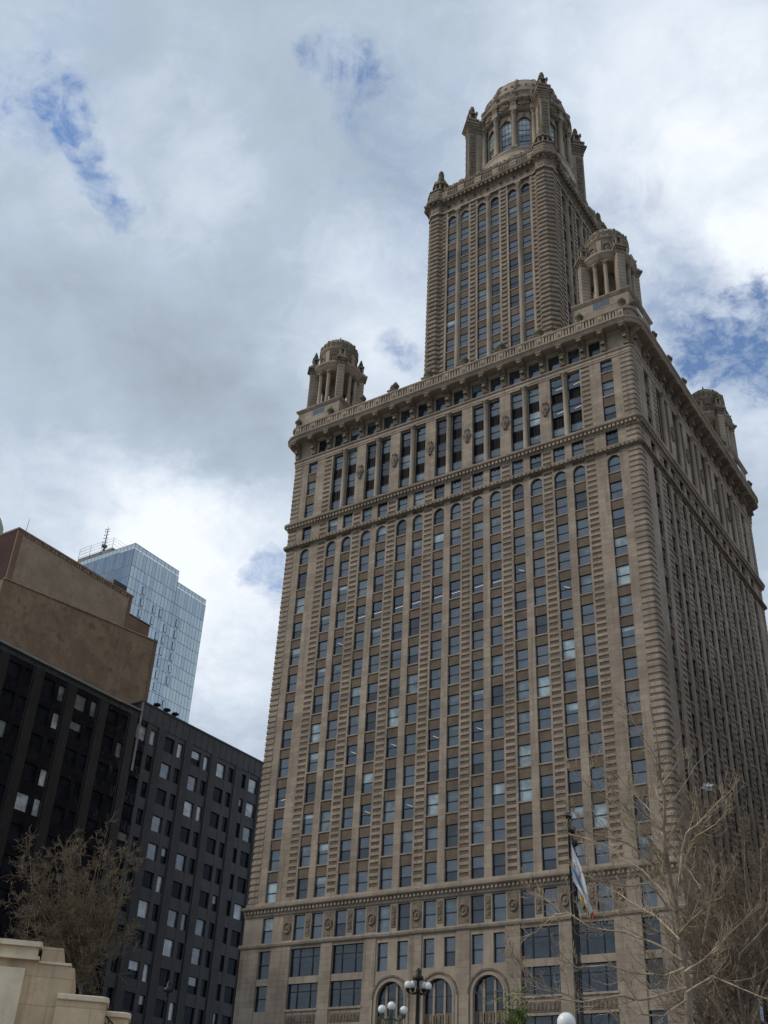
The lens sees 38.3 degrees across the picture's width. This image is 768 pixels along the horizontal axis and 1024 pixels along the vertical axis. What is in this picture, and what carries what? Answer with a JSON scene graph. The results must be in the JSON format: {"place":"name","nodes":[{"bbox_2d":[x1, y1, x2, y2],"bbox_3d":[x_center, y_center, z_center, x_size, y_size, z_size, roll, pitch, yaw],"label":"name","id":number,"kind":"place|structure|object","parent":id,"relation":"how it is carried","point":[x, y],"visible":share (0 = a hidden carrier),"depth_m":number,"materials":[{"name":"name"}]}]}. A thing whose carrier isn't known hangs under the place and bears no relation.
{"place":"outdoors","nodes":[
{"label":"outdoors","id":0,"kind":"place"},
{"bbox_2d":[0,938,131,1023],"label":"stone wall","id":1,"kind":"structure","parent":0,"point":[37,983],"depth_m":43.84,"materials":[{"name":"stone"}]},
{"bbox_2d":[0,813,146,996],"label":"street tree","id":2,"kind":"object","parent":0,"point":[78,946],"visible":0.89,"depth_m":79.68,"materials":[{"name":"brown plant"}]},
{"bbox_2d":[0,0,767,760],"label":"sky","id":3,"kind":"structure","parent":0,"point":[198,198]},
{"bbox_2d":[378,1002,407,1023],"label":"street lamp","id":4,"kind":"object","parent":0,"point":[391,1008],"visible":1,"depth_m":65.44,"materials":[{"name":"glass"}]},
{"bbox_2d":[404,968,431,1023],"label":"street lamp","id":5,"kind":"object","parent":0,"point":[424,986],"visible":1,"depth_m":65.97,"materials":[{"name":"black metal"}]},
{"bbox_2d":[233,72,767,1023],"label":"office tower","id":6,"kind":"structure","parent":0,"point":[519,548],"depth_m":129.40,"materials":[{"name":"stone"}]},
{"bbox_2d":[255,986,266,1011],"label":"window","id":7,"kind":"structure","parent":6,"relation":"in","point":[261,992],"depth_m":120.13,"materials":[{"name":"glass"}]},
{"bbox_2d":[258,951,270,979],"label":"window","id":8,"kind":"structure","parent":6,"relation":"in","point":[263,972],"depth_m":121.99,"materials":[{"name":"grey glass"}]},
{"bbox_2d":[287,983,317,1009],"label":"window","id":9,"kind":"structure","parent":6,"relation":"in","point":[300,992],"depth_m":117.46,"materials":[{"name":"grey glass"}]},
{"bbox_2d":[290,947,320,976],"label":"window","id":10,"kind":"structure","parent":6,"relation":"in","point":[309,956],"depth_m":119.31,"materials":[{"name":"grey glass"}]},
{"bbox_2d":[311,913,322,938],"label":"window","id":11,"kind":"structure","parent":6,"relation":"in","point":[317,923],"depth_m":120.68,"materials":[{"name":"glass"}]},
{"bbox_2d":[335,910,346,936],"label":"window","id":12,"kind":"structure","parent":6,"relation":"in","point":[340,928],"depth_m":119.19,"materials":[{"name":"glass"}]},
{"bbox_2d":[330,980,361,1006],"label":"window","id":13,"kind":"structure","parent":6,"relation":"in","point":[342,992],"depth_m":114.76,"materials":[{"name":"grey glass"}]},
{"bbox_2d":[332,943,363,973],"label":"window","id":14,"kind":"structure","parent":6,"relation":"in","point":[351,955],"depth_m":116.63,"materials":[{"name":"glass"}]},
{"bbox_2d":[346,745,356,764],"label":"window","id":15,"kind":"structure","parent":6,"relation":"in","point":[351,750],"depth_m":129.54,"materials":[{"name":"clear glass"}]},
{"bbox_2d":[354,908,365,934],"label":"window","id":16,"kind":"structure","parent":6,"relation":"in","point":[359,923],"depth_m":118.00,"materials":[{"name":"glass"}]},
{"bbox_2d":[360,804,370,825],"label":"window","id":17,"kind":"structure","parent":6,"relation":"in","point":[365,809],"depth_m":124.33,"materials":[{"name":"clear glass"}]},
{"bbox_2d":[378,943,387,971],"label":"window","id":18,"kind":"structure","parent":6,"relation":"in","point":[383,947],"depth_m":114.44,"materials":[{"name":"glass"}]},
{"bbox_2d":[378,905,390,932],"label":"window","id":19,"kind":"structure","parent":6,"relation":"in","point":[384,911],"depth_m":116.49,"materials":[{"name":"clear glass"}]},
{"bbox_2d":[378,982,403,1015],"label":"window","id":20,"kind":"structure","parent":6,"relation":"in","point":[392,986],"depth_m":111.91,"materials":[{"name":"glass"}]},
{"bbox_2d":[387,737,397,757],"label":"window","id":21,"kind":"structure","parent":6,"relation":"in","point":[391,742],"depth_m":126.88,"materials":[{"name":"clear glass"}]},
{"bbox_2d":[398,941,407,969],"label":"window","id":22,"kind":"structure","parent":6,"relation":"in","point":[403,946],"depth_m":113.27,"materials":[{"name":"glass"}]},
{"bbox_2d":[398,903,409,930],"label":"window","id":23,"kind":"structure","parent":6,"relation":"in","point":[404,909],"depth_m":115.30,"materials":[{"name":"grey glass"}]},
{"bbox_2d":[402,797,413,818],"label":"window","id":24,"kind":"structure","parent":6,"relation":"in","point":[408,803],"depth_m":121.69,"materials":[{"name":"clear glass"}]},
{"bbox_2d":[424,939,433,967],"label":"window","id":25,"kind":"structure","parent":6,"relation":"in","point":[429,943],"depth_m":111.72,"materials":[{"name":"glass"}]},
{"bbox_2d":[424,901,435,927],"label":"window","id":26,"kind":"structure","parent":6,"relation":"in","point":[429,906],"depth_m":113.82,"materials":[{"name":"glass"}]},
{"bbox_2d":[425,862,436,883],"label":"window","id":27,"kind":"structure","parent":6,"relation":"in","point":[430,868],"depth_m":116.06,"materials":[{"name":"glass"}]},
{"bbox_2d":[428,729,439,749],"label":"window","id":28,"kind":"structure","parent":6,"relation":"in","point":[434,735],"depth_m":124.18,"materials":[{"name":"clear glass"}]},
{"bbox_2d":[425,979,451,1013],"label":"window","id":29,"kind":"structure","parent":6,"relation":"in","point":[439,1006],"depth_m":108.95,"materials":[{"name":"grey glass"}]},
{"bbox_2d":[445,937,454,966],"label":"window","id":30,"kind":"structure","parent":6,"relation":"in","point":[449,941],"depth_m":110.58,"materials":[{"name":"glass"}]},
{"bbox_2d":[445,898,456,925],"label":"window","id":31,"kind":"structure","parent":6,"relation":"in","point":[450,904],"depth_m":112.63,"materials":[{"name":"glass"}]},
{"bbox_2d":[445,859,456,881],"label":"window","id":32,"kind":"structure","parent":6,"relation":"in","point":[451,865],"depth_m":114.89,"materials":[{"name":"glass"}]},
{"bbox_2d":[472,720,483,741],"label":"window","id":33,"kind":"structure","parent":6,"relation":"in","point":[478,726],"depth_m":121.50,"materials":[{"name":"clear glass"}]},
{"bbox_2d":[472,895,483,923],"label":"window","id":34,"kind":"structure","parent":6,"relation":"in","point":[477,901],"depth_m":111.12,"materials":[{"name":"grey glass"}]},
{"bbox_2d":[473,934,482,963],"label":"window","id":35,"kind":"structure","parent":6,"relation":"in","point":[477,939],"depth_m":109.08,"materials":[{"name":"glass"}]},
{"bbox_2d":[472,856,483,878],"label":"window","id":36,"kind":"structure","parent":6,"relation":"in","point":[477,862],"depth_m":113.39,"materials":[{"name":"glass"}]},
{"bbox_2d":[472,820,483,843],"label":"window","id":37,"kind":"structure","parent":6,"relation":"in","point":[477,826],"depth_m":115.35,"materials":[{"name":"glass"}]},
{"bbox_2d":[475,976,502,1010],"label":"window","id":38,"kind":"structure","parent":6,"relation":"in","point":[489,979],"depth_m":106.35,"materials":[{"name":"grey glass"}]},
{"bbox_2d":[491,569,501,587],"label":"window","id":39,"kind":"structure","parent":6,"relation":"in","point":[496,576],"depth_m":130.33,"materials":[{"name":"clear glass"}]},
{"bbox_2d":[492,782,504,805],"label":"window","id":40,"kind":"structure","parent":6,"relation":"in","point":[498,789],"depth_m":116.17,"materials":[{"name":"glass"}]},
{"bbox_2d":[493,817,504,840],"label":"window","id":41,"kind":"structure","parent":6,"relation":"in","point":[498,823],"depth_m":114.18,"materials":[{"name":"glass"}]},
{"bbox_2d":[493,893,505,921],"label":"window","id":42,"kind":"structure","parent":6,"relation":"in","point":[499,900],"depth_m":109.96,"materials":[{"name":"glass"}]},
{"bbox_2d":[493,853,505,875],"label":"window","id":43,"kind":"structure","parent":6,"relation":"in","point":[499,864],"depth_m":112.19,"materials":[{"name":"glass"}]},
{"bbox_2d":[495,932,504,962],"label":"window","id":44,"kind":"structure","parent":6,"relation":"in","point":[499,938],"depth_m":107.94,"materials":[{"name":"glass"}]},
{"bbox_2d":[502,122,511,151],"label":"window","id":45,"kind":"structure","parent":6,"relation":"in","point":[506,129],"depth_m":197.81,"materials":[{"name":"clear glass"}]},
{"bbox_2d":[515,562,525,581],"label":"window","id":46,"kind":"structure","parent":6,"relation":"in","point":[520,569],"depth_m":128.81,"materials":[{"name":"blue glass"}]},
{"bbox_2d":[519,118,529,146],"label":"window","id":47,"kind":"structure","parent":6,"relation":"in","point":[524,124],"depth_m":196.70,"materials":[{"name":"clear glass"}]},
{"bbox_2d":[518,744,530,766],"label":"window","id":48,"kind":"structure","parent":6,"relation":"in","point":[524,751],"depth_m":116.69,"materials":[{"name":"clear glass"}]},
{"bbox_2d":[519,778,531,801],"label":"window","id":49,"kind":"structure","parent":6,"relation":"in","point":[525,785],"depth_m":114.65,"materials":[{"name":"grey glass"}]},
{"bbox_2d":[520,813,532,836],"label":"window","id":50,"kind":"structure","parent":6,"relation":"in","point":[526,823],"depth_m":112.65,"materials":[{"name":"glass"}]},
{"bbox_2d":[520,850,533,872],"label":"window","id":51,"kind":"structure","parent":6,"relation":"in","point":[527,861],"depth_m":110.72,"materials":[{"name":"glass"}]},
{"bbox_2d":[521,890,534,918],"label":"window","id":52,"kind":"structure","parent":6,"relation":"in","point":[528,905],"depth_m":108.39,"materials":[{"name":"glass"}]},
{"bbox_2d":[522,925,559,958],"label":"window","id":53,"kind":"structure","parent":6,"relation":"in","point":[536,947],"depth_m":105.85,"materials":[{"name":"grey glass"}]},
{"bbox_2d":[522,965,560,995],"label":"window","id":54,"kind":"structure","parent":6,"relation":"in","point":[549,973],"depth_m":103.99,"materials":[{"name":"grey glass"}]},
{"bbox_2d":[539,740,551,762],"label":"window","id":55,"kind":"structure","parent":6,"relation":"in","point":[545,748],"depth_m":115.52,"materials":[{"name":"glass"}]},
{"bbox_2d":[540,774,553,797],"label":"window","id":56,"kind":"structure","parent":6,"relation":"in","point":[547,790],"depth_m":113.51,"materials":[{"name":"glass"}]},
{"bbox_2d":[541,810,554,833],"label":"window","id":57,"kind":"structure","parent":6,"relation":"in","point":[548,817],"depth_m":111.48,"materials":[{"name":"glass"}]},
{"bbox_2d":[542,847,556,870],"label":"window","id":58,"kind":"structure","parent":6,"relation":"in","point":[549,854],"depth_m":109.54,"materials":[{"name":"glass"}]},
{"bbox_2d":[544,887,557,916],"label":"window","id":59,"kind":"structure","parent":6,"relation":"in","point":[547,908],"depth_m":107.31,"materials":[{"name":"glass"}]},
{"bbox_2d":[550,378,562,395],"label":"window","id":60,"kind":"structure","parent":6,"relation":"in","point":[556,386],"depth_m":139.79,"materials":[{"name":"blue glass"}]},
{"bbox_2d":[559,579,571,598],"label":"window","id":61,"kind":"structure","parent":6,"relation":"in","point":[566,585],"depth_m":124.14,"materials":[{"name":"blue glass"}]},
{"bbox_2d":[565,702,578,724],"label":"window","id":62,"kind":"structure","parent":6,"relation":"in","point":[571,709],"depth_m":116.00,"materials":[{"name":"glass"}]},
{"bbox_2d":[566,735,579,758],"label":"window","id":63,"kind":"structure","parent":6,"relation":"in","point":[573,743],"depth_m":114.01,"materials":[{"name":"glass"}]},
{"bbox_2d":[568,372,579,389],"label":"window","id":64,"kind":"structure","parent":6,"relation":"in","point":[573,379],"depth_m":138.67,"materials":[{"name":"blue glass"}]},
{"bbox_2d":[568,770,581,793],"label":"window","id":65,"kind":"structure","parent":6,"relation":"in","point":[575,782],"depth_m":111.97,"materials":[{"name":"glass"}]},
{"bbox_2d":[569,396,581,413],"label":"window","id":66,"kind":"structure","parent":6,"relation":"in","point":[575,404],"depth_m":136.65,"materials":[{"name":"blue glass"}]},
{"bbox_2d":[570,806,583,829],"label":"window","id":67,"kind":"structure","parent":6,"relation":"in","point":[574,822],"depth_m":109.96,"materials":[{"name":"glass"}]},
{"bbox_2d":[585,665,598,686],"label":"window","id":68,"kind":"structure","parent":6,"relation":"in","point":[591,673],"depth_m":116.83,"materials":[{"name":"glass"}]},
{"bbox_2d":[587,698,600,720],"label":"window","id":69,"kind":"structure","parent":6,"relation":"in","point":[593,705],"depth_m":114.82,"materials":[{"name":"glass"}]},
{"bbox_2d":[575,920,615,954],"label":"window","id":70,"kind":"structure","parent":6,"relation":"in","point":[606,942],"depth_m":103.05,"materials":[{"name":"glass"}]},
{"bbox_2d":[588,731,602,754],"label":"window","id":71,"kind":"structure","parent":6,"relation":"in","point":[592,749],"depth_m":112.82,"materials":[{"name":"glass"}]},
{"bbox_2d":[576,961,617,991],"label":"window","id":72,"kind":"structure","parent":6,"relation":"in","point":[598,972],"depth_m":101.28,"materials":[{"name":"grey glass"}]},
{"bbox_2d":[590,766,604,789],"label":"window","id":73,"kind":"structure","parent":6,"relation":"in","point":[594,772],"depth_m":110.79,"materials":[{"name":"glass"}]},
{"bbox_2d":[592,802,606,826],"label":"window","id":74,"kind":"structure","parent":6,"relation":"in","point":[599,807],"depth_m":108.82,"materials":[{"name":"grey glass"}]},
{"bbox_2d":[595,840,609,863],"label":"window","id":75,"kind":"structure","parent":6,"relation":"in","point":[600,859],"depth_m":106.82,"materials":[{"name":"glass"}]},
{"bbox_2d":[597,882,612,911],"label":"window","id":76,"kind":"structure","parent":6,"relation":"in","point":[609,905],"depth_m":104.55,"materials":[{"name":"glass"}]},
{"bbox_2d":[621,625,635,646],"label":"window","id":77,"kind":"structure","parent":6,"relation":"in","point":[628,632],"depth_m":116.71,"materials":[{"name":"glass"}]},
{"bbox_2d":[623,657,637,679],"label":"window","id":78,"kind":"structure","parent":6,"relation":"in","point":[630,664],"depth_m":114.74,"materials":[{"name":"glass"}]},
{"bbox_2d":[626,690,640,712],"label":"window","id":79,"kind":"structure","parent":6,"relation":"in","point":[630,696],"depth_m":112.76,"materials":[{"name":"glass"}]},
{"bbox_2d":[629,724,643,747],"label":"window","id":80,"kind":"structure","parent":6,"relation":"in","point":[635,739],"depth_m":110.66,"materials":[{"name":"glass"}]},
{"bbox_2d":[631,759,646,783],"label":"window","id":81,"kind":"structure","parent":6,"relation":"in","point":[642,774],"depth_m":108.74,"materials":[{"name":"glass"}]},
{"bbox_2d":[634,797,649,820],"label":"window","id":82,"kind":"structure","parent":6,"relation":"in","point":[644,800],"depth_m":106.76,"materials":[{"name":"glass"}]},
{"bbox_2d":[641,877,657,906],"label":"window","id":83,"kind":"structure","parent":6,"relation":"in","point":[654,896],"depth_m":102.34,"materials":[{"name":"glass"}]},
{"bbox_2d":[643,916,661,949],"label":"window","id":84,"kind":"structure","parent":6,"relation":"in","point":[657,939],"depth_m":100.50,"materials":[{"name":"glass"}]},
{"bbox_2d":[646,958,664,989],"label":"window","id":85,"kind":"structure","parent":6,"relation":"in","point":[659,959],"depth_m":98.72,"materials":[{"name":"glass"}]},
{"bbox_2d":[492,985,534,1023],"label":"street tree","id":86,"kind":"object","parent":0,"point":[515,1018],"visible":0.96,"depth_m":65.86,"materials":[{"name":"green plant"}]},
{"bbox_2d":[557,1012,575,1023],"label":"street lamp","id":87,"kind":"object","parent":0,"point":[566,1018],"visible":1,"depth_m":25.93,"materials":[{"name":"white glass"}]},
{"bbox_2d":[564,812,578,1023],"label":"flagpole","id":88,"kind":"object","parent":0,"point":[566,815],"visible":0.74,"depth_m":61.72,"materials":[{"name":"black metal"}]},
{"bbox_2d":[571,844,591,916],"bbox_3d":[11.197,20.875,62.773,0.965,4.063,0.532,4,-33,-2],"label":"flag","id":89,"kind":"object","parent":88,"relation":"attached to","point":[579,880],"visible":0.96,"depth_m":62.77,"materials":[{"name":"white fabric"}]},
{"bbox_2d":[570,826,581,1023],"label":"flagpole","id":90,"kind":"object","parent":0,"point":[572,841],"visible":0.68,"depth_m":63.35,"materials":[{"name":"black metal"}]},
{"bbox_2d":[573,839,583,1023],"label":"flagpole","id":91,"kind":"object","parent":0,"point":[576,842],"visible":0.47,"depth_m":65.71,"materials":[{"name":"black metal"}]},
{"bbox_2d":[475,664,767,1023],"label":"bare tree","id":92,"kind":"object","parent":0,"point":[684,969],"visible":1,"depth_m":30.43,"materials":[{"name":"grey plant"}]},
{"bbox_2d":[623,808,767,1023],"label":"bare tree","id":93,"kind":"object","parent":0,"point":[701,1005],"visible":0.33,"depth_m":46.23,"materials":[{"name":"brown plant"}]},
{"bbox_2d":[640,760,767,1023],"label":"bare tree","id":94,"kind":"object","parent":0,"point":[738,1009],"visible":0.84,"depth_m":38.96,"materials":[{"name":"brown plant"}]},
{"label":"street","id":95,"kind":"structure","parent":0,"visible":0},
{"bbox_2d":[78,527,205,722],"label":"glass tower","id":96,"kind":"structure","parent":95,"relation":"on","point":[167,609],"depth_m":268.23,"materials":[{"name":"glass"}]},
{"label":"pavement","id":97,"kind":"structure","parent":0,"visible":0},
{"bbox_2d":[0,519,157,703],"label":"brick warehouse","id":98,"kind":"structure","parent":97,"relation":"on","point":[62,611],"depth_m":181.90,"materials":[{"name":"brick"}]},
{"bbox_2d":[0,639,263,1023],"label":"office block","id":99,"kind":"structure","parent":97,"relation":"on","point":[180,798],"depth_m":160.82,"materials":[{"name":"black metal"}]},
{"bbox_2d":[0,688,13,708],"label":"window","id":100,"kind":"structure","parent":99,"relation":"in","point":[6,695],"depth_m":148.73,"materials":[{"name":"black glass"}]},
{"bbox_2d":[0,854,14,874],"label":"window","id":101,"kind":"structure","parent":99,"relation":"in","point":[6,867],"depth_m":141.96,"materials":[{"name":"black glass"}]},
{"bbox_2d":[6,660,19,679],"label":"window","id":102,"kind":"structure","parent":99,"relation":"in","point":[13,669],"depth_m":150.93,"materials":[{"name":"black glass"}]},
{"bbox_2d":[7,822,21,842],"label":"window","id":103,"kind":"structure","parent":99,"relation":"in","point":[14,832],"depth_m":144.19,"materials":[{"name":"black glass"}]},
{"bbox_2d":[14,792,28,811],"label":"window","id":104,"kind":"structure","parent":99,"relation":"in","point":[21,802],"depth_m":146.41,"materials":[{"name":"white glass"}]},
{"bbox_2d":[21,762,35,781],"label":"window","id":105,"kind":"structure","parent":99,"relation":"in","point":[29,769],"depth_m":148.62,"materials":[{"name":"black glass"}]},
{"bbox_2d":[28,733,41,752],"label":"window","id":106,"kind":"structure","parent":99,"relation":"in","point":[35,739],"depth_m":150.85,"materials":[{"name":"black glass"}]},
{"bbox_2d":[34,705,47,723],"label":"window","id":107,"kind":"structure","parent":99,"relation":"in","point":[41,713],"depth_m":153.04,"materials":[{"name":"black glass"}]},
{"bbox_2d":[41,677,54,696],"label":"window","id":108,"kind":"structure","parent":99,"relation":"in","point":[47,687],"depth_m":155.28,"materials":[{"name":"black glass"}]},
{"bbox_2d":[44,835,57,854],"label":"window","id":109,"kind":"structure","parent":99,"relation":"in","point":[49,843],"depth_m":148.55,"materials":[{"name":"black glass"}]},
{"bbox_2d":[50,805,63,825],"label":"window","id":110,"kind":"structure","parent":99,"relation":"in","point":[57,813],"depth_m":150.74,"materials":[{"name":"black glass"}]},
{"bbox_2d":[56,776,69,795],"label":"window","id":111,"kind":"structure","parent":99,"relation":"in","point":[63,784],"depth_m":152.97,"materials":[{"name":"black glass"}]},
{"bbox_2d":[62,748,75,767],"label":"window","id":112,"kind":"structure","parent":99,"relation":"in","point":[69,761],"depth_m":155.19,"materials":[{"name":"black glass"}]},
{"bbox_2d":[122,991,133,1010],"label":"window","id":113,"kind":"structure","parent":99,"relation":"in","point":[128,997],"depth_m":152.63,"materials":[{"name":"black glass"}]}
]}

